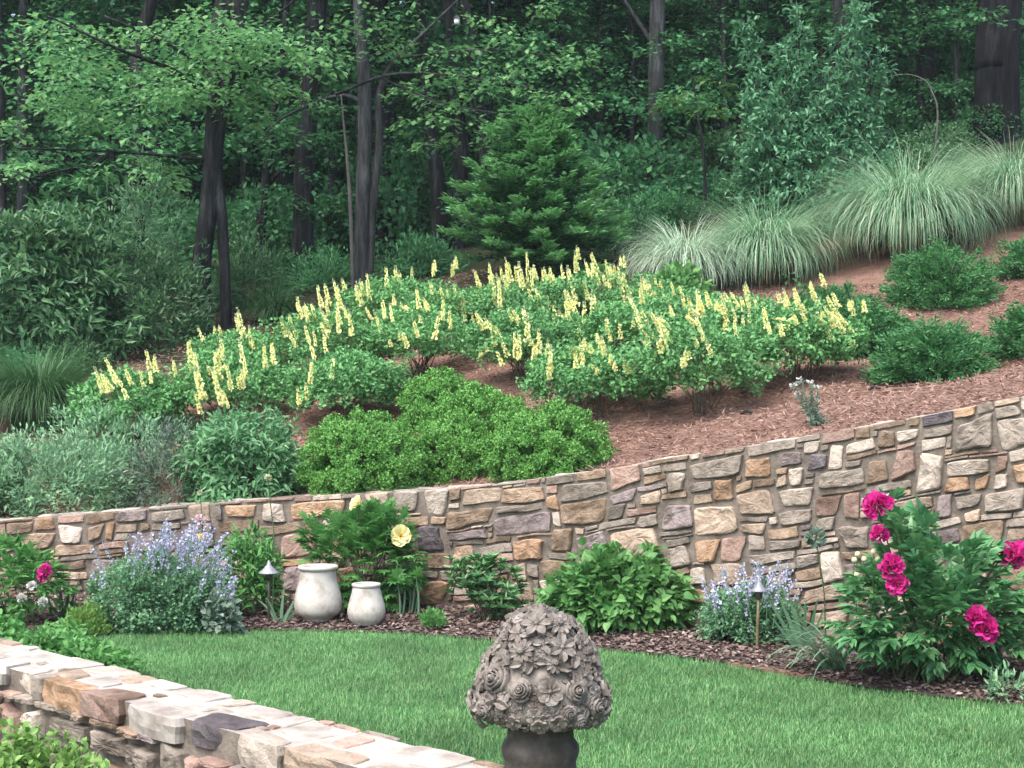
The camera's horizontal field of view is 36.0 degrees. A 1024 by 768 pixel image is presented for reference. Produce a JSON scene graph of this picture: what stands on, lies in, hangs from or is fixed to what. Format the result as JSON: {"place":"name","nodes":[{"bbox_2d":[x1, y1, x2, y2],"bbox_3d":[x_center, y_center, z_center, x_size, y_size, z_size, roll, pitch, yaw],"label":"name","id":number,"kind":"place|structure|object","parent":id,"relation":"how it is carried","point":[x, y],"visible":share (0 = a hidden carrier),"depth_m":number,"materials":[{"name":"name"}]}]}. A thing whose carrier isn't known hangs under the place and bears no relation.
{"place":"outdoors","nodes":[
{"label":"outdoors","id":0,"kind":"place"},
{"bbox_2d":[0,0,1023,517],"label":"hillside","id":1,"kind":"structure","parent":0,"point":[866,268],"depth_m":14.54,"materials":[{"name":"soil"}]},
{"bbox_2d":[0,334,116,435],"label":"green grass clump","id":2,"kind":"object","parent":1,"relation":"on","point":[27,396],"visible":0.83,"depth_m":14.50,"materials":[{"name":"plant"}]},
{"bbox_2d":[0,0,127,250],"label":"edge tree","id":3,"kind":"object","parent":1,"relation":"on","point":[21,157],"visible":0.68,"depth_m":20.72,"materials":[{"name":"green plant"}]},
{"bbox_2d":[3,0,129,212],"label":"woodland tree","id":4,"kind":"object","parent":1,"relation":"on","point":[80,192],"visible":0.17,"depth_m":25.89,"materials":[{"name":"green plant"}]},
{"bbox_2d":[0,422,162,517],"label":"grey green shrub","id":5,"kind":"object","parent":1,"relation":"on","point":[53,453],"visible":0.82,"depth_m":12.71,"materials":[{"name":"green plant"}]},
{"bbox_2d":[0,184,164,366],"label":"edge bush","id":6,"kind":"object","parent":1,"relation":"on","point":[33,305],"visible":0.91,"depth_m":16.70,"materials":[{"name":"green plant"}]},
{"bbox_2d":[3,0,189,232],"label":"woodland tree","id":7,"kind":"object","parent":1,"relation":"on","point":[22,200],"visible":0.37,"depth_m":24.53,"materials":[{"name":"green plant"}]},
{"bbox_2d":[24,392,200,494],"bbox_3d":[-3.430,0.533,13.659,1.832,0.969,1.367,0,0,0],"label":"grey green shrub","id":8,"kind":"object","parent":1,"relation":"on","point":[90,432],"visible":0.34,"depth_m":13.52,"materials":[{"name":"green plant"}]},
{"bbox_2d":[62,350,196,440],"bbox_3d":[-3.374,0.143,13.981,1.233,0.894,1.056,0,0,0],"label":"false indigo","id":9,"kind":"object","parent":1,"relation":"on","point":[150,387],"visible":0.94,"depth_m":13.76,"materials":[{"name":"green plant"}]},
{"bbox_2d":[98,135,198,328],"bbox_3d":[-4.415,-1.824,19.041,1.334,2.353,1.438,0,0,0],"label":"edge bush","id":10,"kind":"object","parent":1,"relation":"on","point":[138,211],"visible":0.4,"depth_m":18.95,"materials":[{"name":"green plant"}]},
{"bbox_2d":[87,219,217,353],"bbox_3d":[-4.080,-1.024,17.727,1.610,1.677,1.820,0,0,0],"label":"edge bush","id":11,"kind":"object","parent":1,"relation":"on","point":[149,305],"visible":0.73,"depth_m":17.60,"materials":[{"name":"green plant"}]},
{"bbox_2d":[46,0,271,267],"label":"woodland tree","id":12,"kind":"object","parent":1,"relation":"on","point":[169,149],"visible":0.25,"depth_m":24.39,"materials":[{"name":"green plant"}]},
{"bbox_2d":[101,413,241,509],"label":"grey green shrub","id":13,"kind":"object","parent":1,"relation":"on","point":[164,433],"visible":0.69,"depth_m":12.64,"materials":[{"name":"green plant"}]},
{"bbox_2d":[0,0,350,332],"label":"twin trunk tree","id":14,"kind":"object","parent":1,"relation":"on","point":[225,37],"visible":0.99,"depth_m":18.10,"materials":[{"name":"green plant"}]},
{"bbox_2d":[122,188,280,289],"bbox_3d":[-5.067,-2.224,24.332,3.154,1.718,2.423,0,0,-3],"label":"understory bush","id":15,"kind":"object","parent":1,"relation":"on","point":[186,230],"visible":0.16,"depth_m":23.89,"materials":[{"name":"green plant"}]},
{"bbox_2d":[122,0,295,255],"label":"woodland tree","id":16,"kind":"object","parent":1,"relation":"on","point":[180,12],"visible":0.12,"depth_m":25.91,"materials":[{"name":"green plant"}]},
{"bbox_2d":[6,0,424,306],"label":"leafy dark tree","id":17,"kind":"object","parent":1,"relation":"on","point":[148,12],"visible":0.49,"depth_m":21.50,"materials":[{"name":"green plant"}]},
{"bbox_2d":[159,337,299,422],"bbox_3d":[-2.509,-0.019,14.208,1.368,0.804,1.293,0,0,-25],"label":"false indigo","id":18,"kind":"object","parent":1,"relation":"on","point":[244,387],"visible":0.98,"depth_m":13.88,"materials":[{"name":"green plant"}]},
{"bbox_2d":[166,401,311,503],"bbox_3d":[-2.155,0.587,12.763,1.236,0.910,1.303,0,0,0],"label":"grey green shrub","id":19,"kind":"object","parent":1,"relation":"on","point":[272,442],"visible":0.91,"depth_m":12.43,"materials":[{"name":"green plant"}]},
{"bbox_2d":[185,307,295,371],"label":"false indigo","id":20,"kind":"object","parent":1,"relation":"on","point":[250,338],"visible":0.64,"depth_m":15.80,"materials":[{"name":"green plant"}]},
{"bbox_2d":[147,0,353,223],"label":"woodland tree","id":21,"kind":"object","parent":1,"relation":"on","point":[243,162],"visible":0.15,"depth_m":25.60,"materials":[{"name":"green plant"}]},
{"bbox_2d":[211,214,295,314],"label":"edge bush","id":22,"kind":"object","parent":1,"relation":"on","point":[236,289],"visible":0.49,"depth_m":20.06,"materials":[{"name":"green plant"}]},
{"bbox_2d":[233,283,310,324],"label":"green grass clump","id":23,"kind":"object","parent":1,"relation":"on","point":[268,308],"visible":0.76,"depth_m":18.61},
{"bbox_2d":[214,176,339,273],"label":"understory bush","id":24,"kind":"object","parent":1,"relation":"on","point":[255,194],"visible":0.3,"depth_m":24.15,"materials":[{"name":"green plant"}]},
{"bbox_2d":[225,0,349,283],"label":"dim slim tree","id":25,"kind":"object","parent":1,"relation":"on","point":[266,176],"visible":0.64,"depth_m":22.54,"materials":[{"name":"green plant"}]},
{"bbox_2d":[159,0,418,238],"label":"woodland tree","id":26,"kind":"object","parent":1,"relation":"on","point":[286,179],"visible":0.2,"depth_m":26.77,"materials":[{"name":"green plant"}]},
{"bbox_2d":[223,0,395,280],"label":"dark straight tree","id":27,"kind":"object","parent":1,"relation":"on","point":[302,228],"visible":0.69,"depth_m":21.87,"materials":[{"name":"green plant"}]},
{"bbox_2d":[264,191,375,266],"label":"understory bush","id":28,"kind":"object","parent":1,"relation":"on","point":[339,224],"visible":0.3,"depth_m":24.33,"materials":[{"name":"green plant"}]},
{"bbox_2d":[260,241,385,296],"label":"edge bush","id":29,"kind":"object","parent":1,"relation":"on","point":[344,271],"visible":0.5,"depth_m":20.67,"materials":[{"name":"green plant"}]},
{"bbox_2d":[255,279,396,372],"bbox_3d":[-1.839,-0.494,15.403,1.422,1.073,1.315,0,0,0],"label":"false indigo","id":30,"kind":"object","parent":1,"relation":"on","point":[314,323],"visible":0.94,"depth_m":15.12,"materials":[{"name":"green plant"}]},
{"bbox_2d":[229,0,446,261],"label":"woodland tree","id":31,"kind":"object","parent":1,"relation":"on","point":[324,119],"visible":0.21,"depth_m":24.81,"materials":[{"name":"green plant"}]},
{"bbox_2d":[280,345,416,420],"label":"false indigo","id":32,"kind":"object","parent":1,"relation":"on","point":[342,380],"visible":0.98,"depth_m":13.48,"materials":[{"name":"green plant"}]},
{"bbox_2d":[278,0,445,241],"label":"woodland tree","id":33,"kind":"object","parent":1,"relation":"on","point":[394,134],"visible":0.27,"depth_m":24.71,"materials":[{"name":"green plant"}]},
{"bbox_2d":[294,404,439,494],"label":"boxwood","id":34,"kind":"object","parent":1,"relation":"on","point":[382,443],"visible":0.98,"depth_m":12.11,"materials":[{"name":"green plant"}]},
{"bbox_2d":[370,0,399,249],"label":"woodland tree","id":35,"kind":"object","parent":1,"relation":"on","point":[379,5],"visible":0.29,"depth_m":25.02,"materials":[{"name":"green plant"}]},
{"bbox_2d":[324,256,459,331],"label":"false indigo","id":36,"kind":"object","parent":1,"relation":"on","point":[395,289],"visible":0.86,"depth_m":16.95,"materials":[{"name":"green plant"}]},
{"bbox_2d":[318,130,471,253],"bbox_3d":[-1.828,-2.957,24.792,2.526,1.986,2.832,0,0,-18],"label":"understory bush","id":37,"kind":"object","parent":1,"relation":"on","point":[407,209],"visible":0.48,"depth_m":24.15,"materials":[{"name":"green plant"}]},
{"bbox_2d":[350,288,488,377],"bbox_3d":[-0.883,-0.490,15.370,1.366,0.879,1.270,0,0,0],"label":"false indigo","id":38,"kind":"object","parent":1,"relation":"on","point":[410,332],"visible":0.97,"depth_m":15.08,"materials":[{"name":"green plant"}]},
{"bbox_2d":[371,225,475,282],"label":"edge bush","id":39,"kind":"object","parent":1,"relation":"on","point":[420,248],"visible":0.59,"depth_m":20.20,"materials":[{"name":"green plant"}]},
{"bbox_2d":[256,0,602,285],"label":"pale trunk tree","id":40,"kind":"object","parent":1,"relation":"on","point":[366,195],"visible":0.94,"depth_m":19.46,"materials":[{"name":"green plant"}]},
{"bbox_2d":[394,365,478,432],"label":"boxwood","id":41,"kind":"object","parent":1,"relation":"on","point":[422,392],"visible":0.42,"depth_m":13.32,"materials":[{"name":"green plant"}]},
{"bbox_2d":[365,0,548,250],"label":"forked dark tree","id":42,"kind":"object","parent":1,"relation":"on","point":[437,181],"visible":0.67,"depth_m":23.51,"materials":[{"name":"green plant"}]},
{"bbox_2d":[389,0,555,214],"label":"woodland tree","id":43,"kind":"object","parent":1,"relation":"on","point":[489,106],"visible":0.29,"depth_m":24.31,"materials":[{"name":"green plant"}]},
{"bbox_2d":[414,380,538,484],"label":"boxwood","id":44,"kind":"object","parent":1,"relation":"on","point":[487,400],"visible":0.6,"depth_m":12.45,"materials":[{"name":"green plant"}]},
{"bbox_2d":[410,0,580,239],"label":"slim dark tree","id":45,"kind":"object","parent":1,"relation":"on","point":[470,39],"visible":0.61,"depth_m":22.69,"materials":[{"name":"green plant"}]},
{"bbox_2d":[433,252,589,324],"bbox_3d":[0.030,-0.935,16.404,1.718,0.863,1.372,0,0,0],"label":"false indigo","id":46,"kind":"object","parent":1,"relation":"on","point":[498,296],"visible":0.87,"depth_m":16.09,"materials":[{"name":"green plant"}]},
{"bbox_2d":[0,257,1023,517],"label":"pine straw","id":47,"kind":"object","parent":1,"relation":"on","point":[978,379],"visible":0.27,"depth_m":12.18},
{"bbox_2d":[458,299,582,381],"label":"false indigo","id":48,"kind":"object","parent":1,"relation":"on","point":[496,336],"visible":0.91,"depth_m":14.05,"materials":[{"name":"green plant"}]},
{"bbox_2d":[436,102,634,273],"bbox_3d":[0.320,-2.236,18.190,2.320,2.082,2.191,0,0,45],"label":"conifer","id":49,"kind":"object","parent":1,"relation":"on","point":[538,219],"visible":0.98,"depth_m":17.84,"materials":[{"name":"green plant"}]},
{"bbox_2d":[479,398,618,482],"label":"boxwood","id":50,"kind":"object","parent":1,"relation":"on","point":[521,437],"visible":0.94,"depth_m":11.67,"materials":[{"name":"green plant"}]},
{"bbox_2d":[460,0,638,196],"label":"woodland tree","id":51,"kind":"object","parent":1,"relation":"on","point":[570,10],"visible":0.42,"depth_m":25.41,"materials":[{"name":"green plant"}]},
{"bbox_2d":[515,333,670,420],"bbox_3d":[0.674,-0.053,12.980,1.298,0.741,1.157,0,0,0],"label":"false indigo","id":52,"kind":"object","parent":1,"relation":"on","point":[604,367],"visible":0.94,"depth_m":12.73,"materials":[{"name":"green plant"}]},
{"bbox_2d":[520,245,681,312],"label":"false indigo","id":53,"kind":"object","parent":1,"relation":"on","point":[580,282],"visible":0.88,"depth_m":15.98,"materials":[{"name":"green plant"}]},
{"bbox_2d":[518,0,720,199],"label":"woodland tree","id":54,"kind":"object","parent":1,"relation":"on","point":[599,113],"visible":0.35,"depth_m":25.78,"materials":[{"name":"green plant"}]},
{"bbox_2d":[498,0,755,178],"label":"woodland tree","id":55,"kind":"object","parent":1,"relation":"on","point":[623,128],"visible":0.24,"depth_m":27.36,"materials":[{"name":"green plant"}]},
{"bbox_2d":[540,0,717,185],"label":"woodland tree","id":56,"kind":"object","parent":1,"relation":"on","point":[633,91],"visible":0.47,"depth_m":25.38,"materials":[{"name":"green plant"}]},
{"bbox_2d":[591,187,683,258],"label":"edge bush","id":57,"kind":"object","parent":1,"relation":"on","point":[637,225],"visible":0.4,"depth_m":19.37,"materials":[{"name":"green plant"}]},
{"bbox_2d":[573,124,722,215],"bbox_3d":[1.754,-3.104,23.408,2.838,1.568,2.613,0,0,23],"label":"understory bush","id":58,"kind":"object","parent":1,"relation":"on","point":[681,173],"visible":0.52,"depth_m":22.98,"materials":[{"name":"green plant"}]},
{"bbox_2d":[576,282,722,349],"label":"false indigo","id":59,"kind":"object","parent":1,"relation":"on","point":[618,318],"visible":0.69,"depth_m":14.23,"materials":[{"name":"green plant"}]},
{"bbox_2d":[571,0,750,197],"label":"grey straight tree","id":60,"kind":"object","parent":1,"relation":"on","point":[656,90],"visible":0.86,"depth_m":23.88,"materials":[{"name":"green plant"}]},
{"bbox_2d":[617,0,750,145],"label":"woodland tree","id":61,"kind":"object","parent":1,"relation":"on","point":[698,39],"visible":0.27,"depth_m":25.78,"materials":[{"name":"green plant"}]},
{"bbox_2d":[608,207,769,291],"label":"maiden grass","id":62,"kind":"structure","parent":1,"relation":"on","point":[670,251],"depth_m":17.27,"materials":[{"name":"plant"}]},
{"bbox_2d":[615,289,791,416],"bbox_3d":[1.531,-0.245,12.567,1.430,1.033,1.134,0,0,0],"label":"false indigo","id":63,"kind":"object","parent":1,"relation":"on","point":[724,343],"visible":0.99,"depth_m":12.34,"materials":[{"name":"green plant"}]},
{"bbox_2d":[669,119,760,195],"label":"understory bush","id":64,"kind":"object","parent":1,"relation":"on","point":[731,132],"visible":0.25,"depth_m":24.12,"materials":[{"name":"green plant"}]},
{"bbox_2d":[665,0,786,172],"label":"dim slim tree","id":65,"kind":"object","parent":1,"relation":"on","point":[714,121],"visible":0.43,"depth_m":25.43,"materials":[{"name":"green plant"}]},
{"bbox_2d":[646,0,829,193],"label":"woodland tree","id":66,"kind":"object","parent":1,"relation":"on","point":[721,58],"visible":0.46,"depth_m":24.52,"materials":[{"name":"green plant"}]},
{"bbox_2d":[673,281,810,344],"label":"false indigo","id":67,"kind":"object","parent":1,"relation":"on","point":[739,310],"visible":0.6,"depth_m":14.49,"materials":[{"name":"green plant"}]},
{"bbox_2d":[678,175,867,292],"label":"maiden grass","id":68,"kind":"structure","parent":1,"relation":"on","point":[777,257],"depth_m":17.38,"materials":[{"name":"plant"}]},
{"bbox_2d":[732,272,873,381],"bbox_3d":[2.398,-0.467,12.988,1.217,0.904,1.057,0,0,0],"label":"false indigo","id":69,"kind":"object","parent":1,"relation":"on","point":[829,332],"visible":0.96,"depth_m":12.76,"materials":[{"name":"green plant"}]},
{"bbox_2d":[715,0,908,238],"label":"upright shrub","id":70,"kind":"object","parent":1,"relation":"on","point":[783,161],"visible":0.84,"depth_m":19.38,"materials":[{"name":"green plant"}]},
{"bbox_2d":[728,0,913,134],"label":"woodland tree","id":71,"kind":"object","parent":1,"relation":"on","point":[808,13],"visible":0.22,"depth_m":25.54,"materials":[{"name":"green plant"}]},
{"bbox_2d":[747,0,949,142],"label":"hidden trunk tree","id":72,"kind":"object","parent":1,"relation":"on","point":[837,13],"visible":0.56,"depth_m":23.65,"materials":[{"name":"green plant"}]},
{"bbox_2d":[817,293,922,353],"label":"shrub","id":73,"kind":"object","parent":1,"relation":"on","point":[882,319],"visible":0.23,"depth_m":13.79,"materials":[{"name":"plant"}]},
{"bbox_2d":[854,0,938,135],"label":"woodland tree","id":74,"kind":"object","parent":1,"relation":"on","point":[924,72],"visible":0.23,"depth_m":24.88,"materials":[{"name":"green plant"}]},
{"bbox_2d":[849,89,950,155],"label":"understory bush","id":75,"kind":"object","parent":1,"relation":"on","point":[899,117],"visible":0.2,"depth_m":24.15,"materials":[{"name":"green plant"}]},
{"bbox_2d":[873,138,978,184],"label":"understory bush","id":76,"kind":"object","parent":1,"relation":"on","point":[928,148],"visible":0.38,"depth_m":20.55,"materials":[{"name":"green plant"}]},
{"bbox_2d":[860,309,1006,384],"bbox_3d":[3.322,-0.289,12.486,1.098,0.621,1.049,0,0,0],"label":"juniper","id":77,"kind":"object","parent":1,"relation":"on","point":[927,352],"visible":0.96,"depth_m":12.28,"materials":[{"name":"plant"}]},
{"bbox_2d":[895,120,984,165],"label":"understory bush","id":78,"kind":"object","parent":1,"relation":"on","point":[945,131],"visible":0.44,"depth_m":21.80,"materials":[{"name":"green plant"}]},
{"bbox_2d":[874,235,1008,311],"bbox_3d":[4.232,-1.092,15.588,1.296,0.793,1.239,0,0,29],"label":"juniper","id":79,"kind":"object","parent":1,"relation":"on","point":[935,277],"visible":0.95,"depth_m":15.36,"materials":[{"name":"plant"}]},
{"bbox_2d":[873,26,1023,138],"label":"understory bush","id":80,"kind":"object","parent":1,"relation":"on","point":[941,58],"visible":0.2,"depth_m":25.41,"materials":[{"name":"green plant"}]},
{"bbox_2d":[882,0,1023,134],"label":"woodland tree","id":81,"kind":"object","parent":1,"relation":"on","point":[957,90],"visible":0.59,"depth_m":24.29,"materials":[{"name":"green plant"}]},
{"bbox_2d":[892,0,1023,147],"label":"huge dark tree","id":82,"kind":"object","parent":1,"relation":"on","point":[999,23],"visible":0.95,"depth_m":22.23,"materials":[{"name":"black plant"}]},
{"bbox_2d":[899,0,1023,123],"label":"woodland tree","id":83,"kind":"object","parent":1,"relation":"on","point":[966,35],"visible":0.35,"depth_m":24.32,"materials":[{"name":"green plant"}]},
{"bbox_2d":[919,127,1023,231],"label":"maiden grass","id":84,"kind":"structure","parent":1,"relation":"on","point":[1015,182],"depth_m":17.91,"materials":[{"name":"plant"}]},
{"bbox_2d":[978,299,1023,360],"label":"juniper","id":85,"kind":"object","parent":1,"relation":"on","point":[1009,336],"visible":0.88,"depth_m":12.52,"materials":[{"name":"plant"}]},
{"bbox_2d":[31,626,1023,767],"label":"ground","id":86,"kind":"structure","parent":0,"point":[724,725],"depth_m":8.16,"materials":[{"name":"plant"}]},
{"bbox_2d":[0,717,109,767],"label":"lime perennial","id":87,"kind":"object","parent":86,"relation":"on","point":[34,756],"visible":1,"depth_m":5.03,"materials":[{"name":"green plant"}]},
{"bbox_2d":[0,604,149,675],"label":"ground cover plant","id":88,"kind":"object","parent":86,"relation":"on","point":[71,639],"visible":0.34,"depth_m":9.13,"materials":[{"name":"green plant"}]},
{"bbox_2d":[200,586,248,633],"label":"bedding plant","id":89,"kind":"object","parent":86,"relation":"on","point":[229,611],"visible":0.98,"depth_m":10.69,"materials":[{"name":"plant"}]},
{"bbox_2d":[0,638,503,767],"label":"stone wall","id":90,"kind":"structure","parent":86,"relation":"on","point":[118,717],"depth_m":5.36,"materials":[{"name":"stone"}]},
{"bbox_2d":[0,396,1023,656],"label":"stone wall","id":91,"kind":"structure","parent":86,"relation":"on","point":[730,510],"depth_m":10.62,"materials":[{"name":"stone"}]},
{"bbox_2d":[0,592,1023,704],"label":"mulch bed","id":92,"kind":"object","parent":86,"relation":"on","point":[798,666],"visible":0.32,"depth_m":9.88,"materials":[{"name":"brown wood"}]},
{"bbox_2d":[0,529,80,623],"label":"peony bush","id":93,"kind":"object","parent":92,"relation":"on","point":[29,575],"visible":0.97,"depth_m":10.83,"materials":[{"name":"green plant"}]},
{"bbox_2d":[82,518,239,635],"bbox_3d":[-2.413,1.323,10.929,1.146,0.845,0.724,0,0,0],"label":"catmint","id":94,"kind":"object","parent":92,"relation":"on","point":[192,592],"visible":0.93,"depth_m":10.76,"materials":[{"name":"green plant"}]},
{"bbox_2d":[205,519,290,616],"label":"yellowing shrub","id":95,"kind":"object","parent":92,"relation":"on","point":[256,557],"visible":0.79,"depth_m":11.31,"materials":[{"name":"green plant"}]},
{"bbox_2d":[294,563,341,621],"bbox_3d":[-1.369,1.474,11.127,0.338,0.384,0.340,0,0,0],"label":"pottery jar","id":96,"kind":"object","parent":92,"relation":"on","point":[318,597],"visible":1,"depth_m":11.01,"materials":[{"name":"ceramic"}]},
{"bbox_2d":[290,495,434,611],"bbox_3d":[-1.089,1.298,11.470,1.090,1.002,0.642,0,0,0],"label":"tree peony","id":97,"kind":"object","parent":92,"relation":"on","point":[362,526],"visible":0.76,"depth_m":11.38,"materials":[{"name":"green plant"}]},
{"bbox_2d":[347,582,385,625],"bbox_3d":[-1.014,1.531,10.978,0.266,0.284,0.268,0,0,0],"label":"pottery jar","id":98,"kind":"object","parent":92,"relation":"on","point":[366,605],"visible":1,"depth_m":10.88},
{"bbox_2d":[442,551,533,620],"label":"narrow leaved shrub","id":99,"kind":"object","parent":92,"relation":"on","point":[483,582],"visible":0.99,"depth_m":10.99,"materials":[{"name":"green plant"}]},
{"bbox_2d":[533,536,705,634],"bbox_3d":[0.735,1.376,10.752,1.189,0.675,0.989,0,0,0],"label":"heart leaved shrub","id":100,"kind":"object","parent":92,"relation":"on","point":[584,588],"visible":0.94,"depth_m":10.53,"materials":[{"name":"green plant"}]},
{"bbox_2d":[689,560,809,644],"bbox_3d":[1.523,1.424,10.084,0.776,0.659,0.611,0,0,0],"label":"catmint","id":101,"kind":"object","parent":92,"relation":"on","point":[732,612],"visible":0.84,"depth_m":10.01,"materials":[{"name":"green plant"}]},
{"bbox_2d":[762,614,862,675],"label":"daylily","id":102,"kind":"object","parent":92,"relation":"on","point":[832,660],"visible":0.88,"depth_m":9.18,"materials":[{"name":"green plant"}]},
{"bbox_2d":[817,486,1023,684],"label":"peony bush","id":103,"kind":"object","parent":92,"relation":"on","point":[918,574],"visible":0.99,"depth_m":8.74,"materials":[{"name":"green plant"}]},
{"bbox_2d":[466,603,612,767],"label":"stone finial","id":104,"kind":"object","parent":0,"point":[540,689],"visible":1,"depth_m":4.19,"materials":[{"name":"stone"}]},
{"bbox_2d":[787,126,1022,264],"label":"maiden grass","id":105,"kind":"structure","parent":0,"point":[902,216],"depth_m":17.31,"materials":[{"name":"plant"}]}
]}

